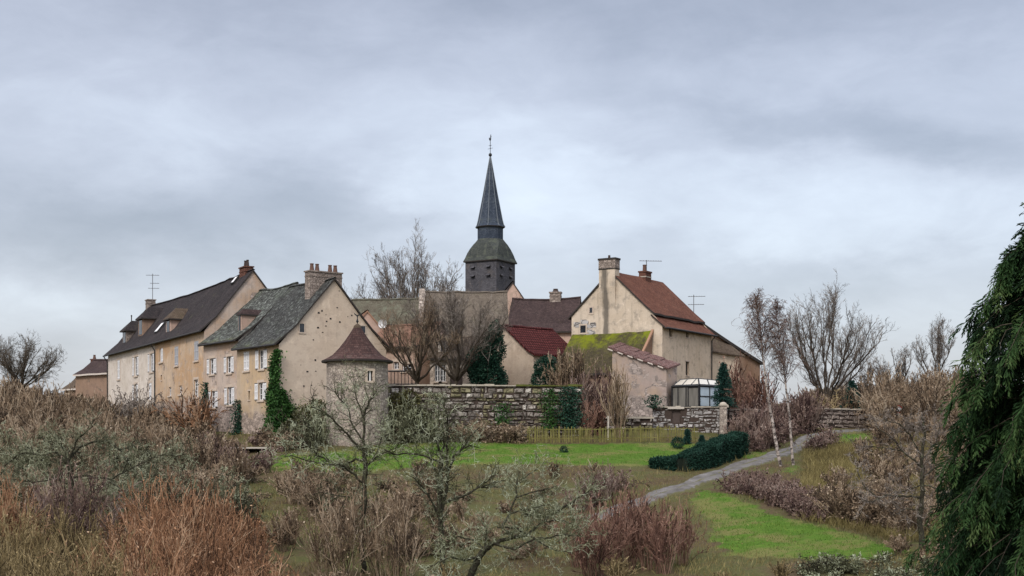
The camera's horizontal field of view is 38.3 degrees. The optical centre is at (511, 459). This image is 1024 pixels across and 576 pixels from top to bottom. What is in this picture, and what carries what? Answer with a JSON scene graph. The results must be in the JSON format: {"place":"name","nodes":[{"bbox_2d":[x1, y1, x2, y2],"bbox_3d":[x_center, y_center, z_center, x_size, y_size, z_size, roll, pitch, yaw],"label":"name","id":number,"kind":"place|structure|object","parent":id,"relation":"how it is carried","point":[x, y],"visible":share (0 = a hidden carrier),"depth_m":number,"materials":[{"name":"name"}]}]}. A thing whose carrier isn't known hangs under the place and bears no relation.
{"place":"outdoors","nodes":[
{"label":"outdoors","id":0,"kind":"place"},
{"bbox_2d":[0,397,1008,575],"bbox_3d":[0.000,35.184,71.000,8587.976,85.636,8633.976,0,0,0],"label":"ground","id":1,"kind":"structure","parent":0,"point":[758,569],"depth_m":75.43,"materials":[{"name":"plant"}]},
{"bbox_2d":[0,464,55,548],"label":"willow shrub","id":2,"kind":"object","parent":1,"relation":"on","point":[8,501],"visible":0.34,"depth_m":56.10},
{"bbox_2d":[0,329,67,387],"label":"bare tree","id":3,"kind":"object","parent":1,"relation":"on","point":[6,361],"visible":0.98,"depth_m":167.22,"materials":[{"name":"brown plant"}]},
{"bbox_2d":[0,488,128,575],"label":"golden brush","id":4,"kind":"object","parent":1,"relation":"on","point":[69,539],"visible":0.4,"depth_m":52.08,"materials":[{"name":"plant"}]},
{"bbox_2d":[61,355,95,396],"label":"cottage","id":5,"kind":"structure","parent":1,"relation":"on","point":[72,384],"depth_m":157.55,"materials":[{"name":"stone"}]},
{"bbox_2d":[15,452,146,550],"bbox_3d":[-17.446,2.279,60.446,5.291,5.336,6.319,0,0,25],"label":"mauve shrub","id":6,"kind":"object","parent":1,"relation":"on","point":[84,504],"visible":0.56,"depth_m":59.86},
{"bbox_2d":[0,523,169,575],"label":"brush","id":7,"kind":"object","parent":1,"relation":"on","point":[59,571],"visible":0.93,"depth_m":42.70,"materials":[{"name":"plant"}]},
{"bbox_2d":[73,359,107,401],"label":"lean to barn","id":8,"kind":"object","parent":1,"relation":"on","point":[91,377],"visible":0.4,"depth_m":149.53,"materials":[{"name":"paint"}]},
{"bbox_2d":[0,395,198,525],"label":"apple tree","id":9,"kind":"object","parent":1,"relation":"on","point":[64,458],"visible":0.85,"depth_m":66.03,"materials":[{"name":"grey plant"}]},
{"bbox_2d":[0,373,217,440],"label":"thicket","id":10,"kind":"object","parent":1,"relation":"on","point":[16,398],"visible":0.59,"depth_m":112.64,"materials":[{"name":"plant"}]},
{"bbox_2d":[0,417,217,484],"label":"thicket","id":11,"kind":"object","parent":1,"relation":"on","point":[131,458],"visible":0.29,"depth_m":86.01,"materials":[{"name":"plant"}]},
{"bbox_2d":[0,404,269,484],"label":"undergrowth","id":12,"kind":"object","parent":1,"relation":"on","point":[172,433],"visible":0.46,"depth_m":87.10,"materials":[{"name":"plant"}]},
{"bbox_2d":[0,456,271,516],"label":"thicket","id":13,"kind":"object","parent":1,"relation":"on","point":[200,476],"visible":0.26,"depth_m":74.89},
{"bbox_2d":[0,454,272,521],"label":"lichen thicket","id":14,"kind":"object","parent":1,"relation":"on","point":[247,503],"visible":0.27,"depth_m":72.82,"materials":[{"name":"plant"}]},
{"bbox_2d":[112,376,165,420],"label":"white stemmed shrub","id":15,"kind":"object","parent":1,"relation":"on","point":[133,402],"visible":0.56,"depth_m":126.78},
{"bbox_2d":[37,477,299,575],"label":"orange brush","id":16,"kind":"object","parent":1,"relation":"on","point":[249,550],"visible":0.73,"depth_m":50.20,"materials":[{"name":"plant"}]},
{"bbox_2d":[103,260,266,417],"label":"long house","id":17,"kind":"structure","parent":1,"relation":"on","point":[159,342],"depth_m":128.45,"materials":[{"name":"white paint"}]},
{"bbox_2d":[132,354,138,377],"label":"window","id":18,"kind":"structure","parent":17,"relation":"in","point":[137,357],"depth_m":137.35,"materials":[{"name":"white paint"}]},
{"bbox_2d":[148,351,153,373],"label":"window","id":19,"kind":"structure","parent":17,"relation":"in","point":[152,352],"depth_m":132.61,"materials":[{"name":"white paint"}]},
{"bbox_2d":[112,463,264,564],"bbox_3d":[-12.742,2.755,56.011,6.161,5.194,7.736,0,0,0],"label":"willow shrub","id":20,"kind":"object","parent":1,"relation":"on","point":[188,505],"visible":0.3,"depth_m":57.00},
{"bbox_2d":[150,388,227,431],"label":"orange shrub","id":21,"kind":"object","parent":1,"relation":"on","point":[196,416],"visible":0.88,"depth_m":111.66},
{"bbox_2d":[71,499,332,575],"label":"orange brush","id":22,"kind":"object","parent":1,"relation":"on","point":[192,567],"visible":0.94,"depth_m":43.15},
{"bbox_2d":[196,431,283,472],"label":"shed brush","id":23,"kind":"object","parent":1,"relation":"on","point":[263,461],"visible":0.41,"depth_m":91.02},
{"bbox_2d":[198,282,298,432],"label":"house","id":24,"kind":"structure","parent":1,"relation":"on","point":[219,366],"depth_m":114.94,"materials":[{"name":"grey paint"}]},
{"bbox_2d":[207,355,216,375],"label":"window","id":25,"kind":"structure","parent":24,"relation":"in","point":[213,361],"depth_m":116.37,"materials":[{"name":"white paint"}]},
{"bbox_2d":[208,388,217,408],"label":"window","id":26,"kind":"structure","parent":24,"relation":"in","point":[214,391],"depth_m":116.13,"materials":[{"name":"white paint"}]},
{"bbox_2d":[224,353,233,374],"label":"window","id":27,"kind":"structure","parent":24,"relation":"in","point":[230,359],"depth_m":113.84,"materials":[{"name":"white paint"}]},
{"bbox_2d":[224,384,233,406],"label":"window","id":28,"kind":"structure","parent":24,"relation":"in","point":[231,389],"depth_m":113.84,"materials":[{"name":"white paint"}]},
{"bbox_2d":[265,398,338,449],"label":"lichened shrub","id":29,"kind":"object","parent":1,"relation":"on","point":[318,433],"visible":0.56,"depth_m":99.80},
{"bbox_2d":[279,399,325,435],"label":"bramble","id":30,"kind":"object","parent":1,"relation":"on","point":[309,412],"visible":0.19,"depth_m":102.36,"materials":[{"name":"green plant"}]},
{"bbox_2d":[231,263,389,434],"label":"gable house","id":31,"kind":"structure","parent":1,"relation":"on","point":[309,324],"depth_m":109.20,"materials":[{"name":"paint"}]},
{"bbox_2d":[221,399,242,434],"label":"ivy","id":32,"kind":"object","parent":31,"relation":"attached to","point":[237,424],"visible":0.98,"depth_m":111.37,"materials":[{"name":"green plant"}]},
{"bbox_2d":[242,351,249,372],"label":"window","id":33,"kind":"structure","parent":31,"relation":"in","point":[246,354],"depth_m":110.75,"materials":[{"name":"white paint"}]},
{"bbox_2d":[254,380,266,401],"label":"window","id":34,"kind":"structure","parent":31,"relation":"in","point":[263,386],"depth_m":109.11,"materials":[{"name":"white paint"}]},
{"bbox_2d":[255,347,266,370],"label":"window","id":35,"kind":"structure","parent":31,"relation":"in","point":[263,353],"depth_m":109.00,"materials":[{"name":"white paint"}]},
{"bbox_2d":[259,348,287,434],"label":"ivy","id":36,"kind":"object","parent":31,"relation":"attached to","point":[274,367],"visible":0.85,"depth_m":106.66,"materials":[{"name":"green plant"}]},
{"bbox_2d":[266,388,299,431],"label":"ivy","id":37,"kind":"object","parent":31,"relation":"attached to","point":[288,408],"visible":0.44,"depth_m":106.49,"materials":[{"name":"green plant"}]},
{"bbox_2d":[250,356,417,573],"bbox_3d":[-7.070,0.282,60.000,6.653,9.080,3.992,0,0,0],"label":"apple tree","id":38,"kind":"object","parent":1,"relation":"on","point":[365,449],"visible":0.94,"depth_m":59.89,"materials":[{"name":"grey plant"}]},
{"bbox_2d":[321,313,392,445],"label":"round turret","id":39,"kind":"object","parent":1,"relation":"on","point":[359,348],"visible":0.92,"depth_m":100.31,"materials":[{"name":"stone"}]},
{"bbox_2d":[365,368,374,382],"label":"window","id":40,"kind":"structure","parent":39,"relation":"in","point":[371,372],"depth_m":100.27,"materials":[{"name":"stone"}]},
{"bbox_2d":[277,477,447,575],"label":"stem clump","id":41,"kind":"object","parent":1,"relation":"on","point":[341,551],"visible":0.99,"depth_m":57.44,"materials":[{"name":"plant"}]},
{"bbox_2d":[361,309,381,332],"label":"narrow gabled house","id":42,"kind":"structure","parent":1,"relation":"on","point":[370,319],"depth_m":123.82,"materials":[{"name":"paint"}]},
{"bbox_2d":[351,297,418,324],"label":"green roofed house","id":43,"kind":"structure","parent":1,"relation":"on","point":[382,306],"depth_m":135.06,"materials":[{"name":"beige paint"}]},
{"bbox_2d":[252,413,530,451],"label":"wall foot scrub","id":44,"kind":"object","parent":1,"relation":"on","point":[509,434],"depth_m":101.86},
{"bbox_2d":[342,218,463,298],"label":"bare tree","id":45,"kind":"object","parent":1,"relation":"on","point":[401,287],"visible":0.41,"depth_m":171.66,"materials":[{"name":"brown plant"}]},
{"bbox_2d":[362,388,456,444],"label":"lichened shrub","id":46,"kind":"object","parent":1,"relation":"on","point":[403,425],"visible":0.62,"depth_m":101.11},
{"bbox_2d":[388,388,438,430],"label":"bramble","id":47,"kind":"object","parent":1,"relation":"on","point":[405,394],"visible":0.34,"depth_m":102.44,"materials":[{"name":"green plant"}]},
{"bbox_2d":[261,453,628,559],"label":"bank brush","id":48,"kind":"object","parent":1,"relation":"on","point":[299,489],"visible":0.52,"depth_m":73.37,"materials":[{"name":"plant"}]},
{"bbox_2d":[367,382,537,575],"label":"apple tree","id":49,"kind":"object","parent":1,"relation":"on","point":[441,492],"visible":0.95,"depth_m":57.93,"materials":[{"name":"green plant"}]},
{"bbox_2d":[418,289,508,382],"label":"nave house","id":50,"kind":"structure","parent":1,"relation":"on","point":[486,295],"depth_m":131.04,"materials":[{"name":"beige paint"}]},
{"bbox_2d":[388,384,582,436],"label":"terrace wall","id":51,"kind":"structure","parent":1,"relation":"on","point":[481,399],"depth_m":104.27,"materials":[{"name":"stone"}]},
{"bbox_2d":[492,402,521,424],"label":"ivy","id":52,"kind":"object","parent":51,"relation":"attached to","point":[500,416],"visible":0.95,"depth_m":103.82,"materials":[{"name":"green plant"}]},
{"bbox_2d":[535,388,563,430],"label":"ivy","id":53,"kind":"object","parent":51,"relation":"attached to","point":[552,392],"visible":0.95,"depth_m":104.03,"materials":[{"name":"green plant"}]},
{"bbox_2d":[547,386,595,428],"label":"ivy","id":54,"kind":"object","parent":51,"relation":"attached to","point":[567,416],"visible":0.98,"depth_m":104.05,"materials":[{"name":"green plant"}]},
{"bbox_2d":[463,135,516,291],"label":"church tower","id":55,"kind":"structure","parent":1,"relation":"on","point":[489,261],"depth_m":179.19,"materials":[{"name":"stone"}]},
{"bbox_2d":[411,443,609,575],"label":"apple tree","id":56,"kind":"object","parent":1,"relation":"on","point":[477,559],"visible":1,"depth_m":50.00,"materials":[{"name":"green plant"}]},
{"bbox_2d":[504,281,523,316],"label":"gabled house","id":57,"kind":"structure","parent":1,"relation":"on","point":[511,289],"depth_m":141.22,"materials":[{"name":"paint"}]},
{"bbox_2d":[515,498,564,522],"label":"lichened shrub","id":58,"kind":"object","parent":1,"relation":"on","point":[543,511],"visible":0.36,"depth_m":73.97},
{"bbox_2d":[508,289,581,343],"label":"dark roofed house","id":59,"kind":"structure","parent":1,"relation":"on","point":[555,311],"depth_m":138.60,"materials":[{"name":"tile"}]},
{"bbox_2d":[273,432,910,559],"bbox_3d":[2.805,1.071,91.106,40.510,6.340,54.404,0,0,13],"label":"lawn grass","id":60,"kind":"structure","parent":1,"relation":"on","point":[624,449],"depth_m":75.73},
{"bbox_2d":[570,354,618,417],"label":"brown shrub","id":61,"kind":"object","parent":1,"relation":"on","point":[592,395],"visible":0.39,"depth_m":107.62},
{"bbox_2d":[581,394,607,435],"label":"russet shrub","id":62,"kind":"object","parent":1,"relation":"on","point":[597,416],"visible":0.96,"depth_m":104.51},
{"bbox_2d":[552,460,650,513],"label":"pink shrub","id":63,"kind":"object","parent":1,"relation":"on","point":[610,481],"visible":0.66,"depth_m":79.98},
{"bbox_2d":[556,329,653,415],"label":"mossy outbuilding","id":64,"kind":"structure","parent":1,"relation":"on","point":[595,346],"depth_m":115.67,"materials":[{"name":"plant"}]},
{"bbox_2d":[527,425,696,442],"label":"picket fence","id":65,"kind":"object","parent":1,"relation":"on","point":[544,438],"visible":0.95,"depth_m":102.08,"materials":[{"name":"brown wood"}]},
{"bbox_2d":[595,363,633,437],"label":"pale sapling","id":66,"kind":"object","parent":1,"relation":"on","point":[617,405],"visible":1,"depth_m":103.44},
{"bbox_2d":[436,553,795,575],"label":"scrub","id":67,"kind":"object","parent":1,"relation":"on","point":[621,569],"visible":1,"depth_m":57.56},
{"bbox_2d":[582,417,653,431],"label":"garden wall","id":68,"kind":"structure","parent":1,"relation":"on","point":[636,422],"depth_m":106.46,"materials":[{"name":"stone"}]},
{"bbox_2d":[546,479,708,575],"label":"stem clump","id":69,"kind":"object","parent":1,"relation":"on","point":[627,527],"visible":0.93,"depth_m":60.49,"materials":[{"name":"plant"}]},
{"bbox_2d":[568,255,717,380],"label":"tall house","id":70,"kind":"structure","parent":1,"relation":"on","point":[614,301],"depth_m":117.39,"materials":[{"name":"beige paint"}]},
{"bbox_2d":[574,320,595,334],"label":"window","id":71,"kind":"structure","parent":70,"relation":"in","point":[582,329],"depth_m":118.09,"materials":[{"name":"paint"}]},
{"bbox_2d":[608,342,680,417],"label":"stone shed","id":72,"kind":"structure","parent":1,"relation":"on","point":[649,374],"depth_m":111.31,"materials":[{"name":"beige stone"}]},
{"bbox_2d":[670,435,684,448],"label":"topiary bush","id":73,"kind":"object","parent":1,"relation":"on","point":[677,445],"visible":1,"depth_m":99.36,"materials":[{"name":"green plant"}]},
{"bbox_2d":[683,428,691,443],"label":"dwarf conifer","id":74,"kind":"object","parent":1,"relation":"on","point":[687,437],"visible":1,"depth_m":101.12,"materials":[{"name":"green plant"}]},
{"bbox_2d":[652,405,728,433],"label":"garden wall","id":75,"kind":"structure","parent":1,"relation":"on","point":[703,419],"depth_m":107.30,"materials":[{"name":"grey stone"}]},
{"bbox_2d":[642,394,665,408],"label":"ivy","id":76,"kind":"object","parent":75,"relation":"attached to","point":[654,405],"visible":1,"depth_m":107.12,"materials":[{"name":"green plant"}]},
{"bbox_2d":[672,409,679,422],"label":"door","id":77,"kind":"structure","parent":75,"relation":"in","point":[675,412],"depth_m":107.57,"materials":[{"name":"brown wood"}]},
{"bbox_2d":[648,430,750,471],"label":"clipped hedge","id":78,"kind":"object","parent":1,"relation":"on","point":[715,451],"visible":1,"depth_m":90.54,"materials":[{"name":"green plant"}]},
{"bbox_2d":[718,402,727,433],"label":"gate pier","id":79,"kind":"structure","parent":1,"relation":"on","point":[723,412],"depth_m":106.16,"materials":[{"name":"stone"}]},
{"bbox_2d":[704,324,762,405],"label":"barn house","id":80,"kind":"structure","parent":1,"relation":"on","point":[726,348],"depth_m":126.49,"materials":[{"name":"paint"}]},
{"bbox_2d":[719,350,780,408],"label":"russet thicket","id":81,"kind":"object","parent":1,"relation":"on","point":[737,393],"visible":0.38,"depth_m":112.58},
{"bbox_2d":[731,288,784,465],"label":"birch tree","id":82,"kind":"object","parent":1,"relation":"on","point":[758,332],"visible":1,"depth_m":91.90,"materials":[{"name":"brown plant"}]},
{"bbox_2d":[728,408,815,431],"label":"garden wall","id":83,"kind":"structure","parent":1,"relation":"on","point":[730,412],"depth_m":108.27,"materials":[{"name":"stone"}]},
{"bbox_2d":[712,467,834,523],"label":"shrub hedge","id":84,"kind":"object","parent":1,"relation":"on","point":[774,491],"visible":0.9,"depth_m":76.77,"materials":[{"name":"plant"}]},
{"bbox_2d":[720,382,845,452],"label":"purple scrub","id":85,"kind":"object","parent":1,"relation":"on","point":[755,425],"visible":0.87,"depth_m":105.00,"materials":[{"name":"plant"}]},
{"bbox_2d":[755,296,813,464],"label":"birch tree","id":86,"kind":"object","parent":1,"relation":"on","point":[781,358],"visible":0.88,"depth_m":92.72,"materials":[{"name":"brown plant"}]},
{"bbox_2d":[777,269,898,402],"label":"bare tree","id":87,"kind":"object","parent":1,"relation":"on","point":[831,330],"visible":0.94,"depth_m":127.22,"materials":[{"name":"brown plant"}]},
{"bbox_2d":[818,408,865,427],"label":"roadside wall","id":88,"kind":"structure","parent":1,"relation":"on","point":[841,418],"depth_m":118.94,"materials":[{"name":"stone"}]},
{"bbox_2d":[838,380,865,408],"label":"fir tree","id":89,"kind":"object","parent":1,"relation":"on","point":[852,383],"visible":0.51,"depth_m":124.28,"materials":[{"name":"green plant"}]},
{"bbox_2d":[787,550,941,575],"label":"frost scrub","id":90,"kind":"object","parent":1,"relation":"on","point":[832,566],"visible":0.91,"depth_m":58.38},
{"bbox_2d":[838,357,894,406],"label":"bare tree","id":91,"kind":"object","parent":1,"relation":"on","point":[864,381],"visible":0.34,"depth_m":137.95,"materials":[{"name":"brown plant"}]},
{"bbox_2d":[800,480,933,536],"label":"bramble bank","id":92,"kind":"structure","parent":1,"relation":"on","point":[841,501],"depth_m":67.96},
{"bbox_2d":[804,462,960,561],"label":"scrub","id":93,"kind":"object","parent":1,"relation":"on","point":[899,544],"visible":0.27,"depth_m":80.43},
{"bbox_2d":[794,432,974,542],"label":"bank grass","id":94,"kind":"structure","parent":1,"relation":"on","point":[835,461],"depth_m":86.87,"materials":[{"name":"plant"}]},
{"bbox_2d":[793,361,994,431],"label":"thicket","id":95,"kind":"object","parent":1,"relation":"on","point":[916,396],"visible":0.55,"depth_m":119.22,"materials":[{"name":"plant"}]},
{"bbox_2d":[869,341,920,385],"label":"bare tree","id":96,"kind":"object","parent":1,"relation":"on","point":[904,368],"visible":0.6,"depth_m":145.24,"materials":[{"name":"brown plant"}]},
{"bbox_2d":[838,400,963,549],"bbox_3d":[16.500,0.778,62.127,5.573,6.598,3.346,0,0,0],"label":"apple tree","id":97,"kind":"object","parent":1,"relation":"on","point":[921,503],"visible":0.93,"depth_m":61.98,"materials":[{"name":"brown plant"}]},
{"bbox_2d":[851,404,980,478],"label":"bank scrub","id":98,"kind":"object","parent":1,"relation":"on","point":[878,433],"visible":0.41,"depth_m":94.97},
{"bbox_2d":[911,313,957,381],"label":"bare tree","id":99,"kind":"object","parent":1,"relation":"on","point":[939,347],"visible":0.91,"depth_m":149.84,"materials":[{"name":"grey plant"}]},
{"bbox_2d":[903,202,1023,575],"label":"conifer","id":100,"kind":"object","parent":1,"relation":"on","point":[991,521],"visible":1,"depth_m":32.70,"materials":[{"name":"green plant"}]},
{"bbox_2d":[0,0,1023,403],"label":"sky","id":101,"kind":"structure","parent":0,"point":[775,147],"materials":[{"name":"grey"}]},
{"bbox_2d":[573,428,871,522],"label":"path","id":102,"kind":"structure","parent":0,"point":[692,484],"depth_m":87.47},
{"label":"terrace","id":103,"kind":"structure","parent":0,"visible":0},
{"bbox_2d":[377,322,444,385],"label":"orange roofed cottage","id":104,"kind":"structure","parent":103,"relation":"on","point":[396,364],"depth_m":119.19,"materials":[{"name":"paint"}]},
{"bbox_2d":[376,294,466,384],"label":"courtyard tree","id":105,"kind":"object","parent":103,"relation":"on","point":[416,377],"visible":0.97,"depth_m":109.54,"materials":[{"name":"brown plant"}]},
{"bbox_2d":[427,332,475,385],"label":"white cottage","id":106,"kind":"structure","parent":103,"relation":"on","point":[438,376],"depth_m":117.10,"materials":[{"name":"paint"}]},
{"bbox_2d":[399,279,520,384],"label":"courtyard tree","id":107,"kind":"object","parent":103,"relation":"on","point":[457,372],"visible":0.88,"depth_m":110.95,"materials":[{"name":"brown plant"}]},
{"bbox_2d":[466,319,508,384],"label":"ivy tree","id":108,"kind":"object","parent":103,"relation":"on","point":[486,370],"visible":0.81,"depth_m":110.89,"materials":[{"name":"green plant"}]},
{"bbox_2d":[477,324,566,384],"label":"red roofed house","id":109,"kind":"structure","parent":103,"relation":"on","point":[526,347],"depth_m":117.52,"materials":[{"name":"beige paint"}]},
{"bbox_2d":[528,354,557,384],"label":"evergreen shrub","id":110,"kind":"object","parent":103,"relation":"on","point":[538,372],"visible":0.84,"depth_m":110.15,"materials":[{"name":"green plant"}]},
{"bbox_2d":[540,346,597,385],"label":"brown shrub","id":111,"kind":"object","parent":103,"relation":"on","point":[566,368],"visible":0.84,"depth_m":108.78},
{"label":"garden ground","id":112,"kind":"structure","parent":0,"visible":0},
{"bbox_2d":[671,378,718,406],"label":"conservatory","id":113,"kind":"object","parent":112,"relation":"on","point":[689,392],"visible":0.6,"depth_m":109.27,"materials":[{"name":"glass"}]},
{"bbox_2d":[710,362,737,408],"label":"fir tree","id":114,"kind":"object","parent":112,"relation":"on","point":[722,376],"visible":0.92,"depth_m":107.75,"materials":[{"name":"green plant"}]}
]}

